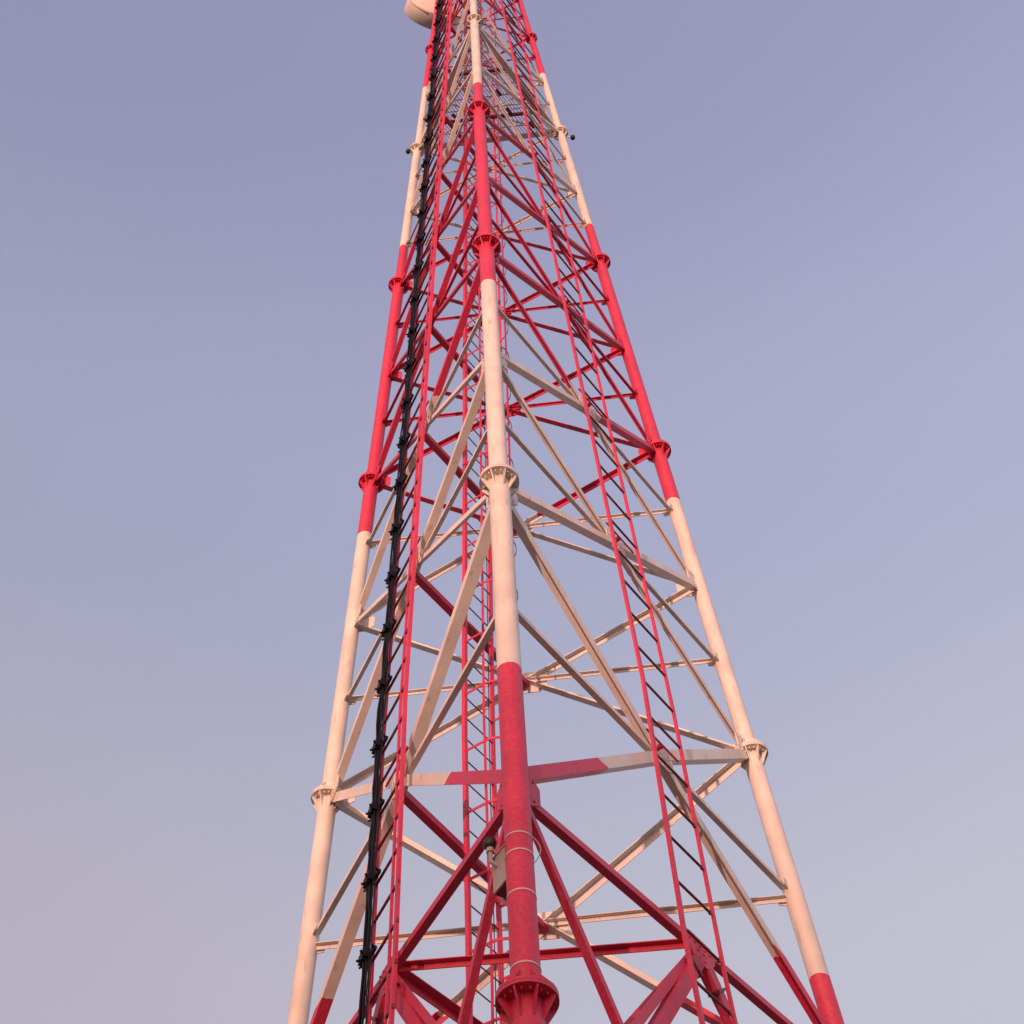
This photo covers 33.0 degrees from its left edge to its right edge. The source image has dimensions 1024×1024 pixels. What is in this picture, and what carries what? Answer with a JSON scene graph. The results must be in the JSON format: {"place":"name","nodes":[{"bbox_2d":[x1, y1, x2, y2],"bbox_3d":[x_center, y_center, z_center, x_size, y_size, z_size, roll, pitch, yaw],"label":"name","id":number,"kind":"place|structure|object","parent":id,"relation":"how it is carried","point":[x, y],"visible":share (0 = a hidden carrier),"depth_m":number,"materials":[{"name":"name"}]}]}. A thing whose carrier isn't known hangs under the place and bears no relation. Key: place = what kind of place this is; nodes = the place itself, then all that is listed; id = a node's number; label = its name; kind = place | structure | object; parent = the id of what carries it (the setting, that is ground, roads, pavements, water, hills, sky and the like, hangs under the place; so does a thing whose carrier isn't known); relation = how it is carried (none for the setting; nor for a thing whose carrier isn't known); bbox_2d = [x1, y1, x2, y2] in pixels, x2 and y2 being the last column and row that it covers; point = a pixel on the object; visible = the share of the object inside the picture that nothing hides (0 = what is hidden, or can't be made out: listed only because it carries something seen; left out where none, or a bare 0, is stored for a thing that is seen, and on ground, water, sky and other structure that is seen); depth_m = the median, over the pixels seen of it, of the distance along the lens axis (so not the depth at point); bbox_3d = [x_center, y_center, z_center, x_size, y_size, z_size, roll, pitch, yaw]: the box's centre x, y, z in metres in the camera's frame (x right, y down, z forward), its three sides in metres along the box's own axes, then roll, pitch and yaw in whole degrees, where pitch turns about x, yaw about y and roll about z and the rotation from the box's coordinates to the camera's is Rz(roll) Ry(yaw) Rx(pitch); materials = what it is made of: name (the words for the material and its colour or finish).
{"place":"outdoors","nodes":[
{"label":"outdoors","id":0,"kind":"place"},
{"bbox_2d":[0,0,1023,1023],"label":"sky","id":1,"kind":"structure","parent":0,"point":[807,216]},
{"bbox_3d":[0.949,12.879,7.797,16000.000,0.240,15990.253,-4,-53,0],"label":"ground","id":2,"kind":"structure","parent":0,"visible":0},
{"bbox_2d":[287,0,843,1023],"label":"lattice tower","id":3,"kind":"structure","parent":2,"relation":"on","point":[527,990],"depth_m":22.04,"materials":[{"name":"metal"}]},
{"bbox_2d":[366,0,453,1023],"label":"cable ladder","id":4,"kind":"object","parent":3,"relation":"attached to","point":[399,759],"visible":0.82,"depth_m":22.10,"materials":[{"name":"red metal"}]},
{"bbox_2d":[356,0,443,1023],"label":"cable bundle","id":5,"kind":"object","parent":4,"relation":"attached to","point":[371,874],"visible":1,"depth_m":22.25,"materials":[{"name":"black rubber"}]},
{"bbox_2d":[404,0,462,32],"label":"dish antenna","id":6,"kind":"object","parent":3,"relation":"attached to","point":[420,12],"visible":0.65,"depth_m":42.44,"materials":[{"name":"beige paint"}]},
{"bbox_2d":[462,0,517,1023],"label":"caged ladder","id":7,"kind":"object","parent":3,"relation":"attached to","point":[468,878],"visible":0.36,"depth_m":22.91,"materials":[{"name":"red metal"}]},
{"bbox_2d":[493,844,506,898],"bbox_3d":[-0.051,3.088,14.767,0.164,0.434,0.248,24,-58,-19],"label":"lamp box","id":8,"kind":"object","parent":3,"relation":"attached to","point":[499,882],"visible":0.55,"depth_m":14.69,"materials":[{"name":"beige metal"}]},
{"bbox_2d":[483,836,498,867],"bbox_3d":[-0.175,2.943,14.914,0.150,0.337,0.122,-4,-53,0],"label":"obstruction lamp","id":9,"kind":"object","parent":8,"relation":"attached to","point":[489,844],"visible":1,"depth_m":14.93,"materials":[{"name":"metal"}]},
{"bbox_2d":[499,0,737,1023],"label":"cable ladder","id":10,"kind":"object","parent":3,"relation":"attached to","point":[695,983],"visible":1,"depth_m":21.99,"materials":[{"name":"red metal"}]}
]}

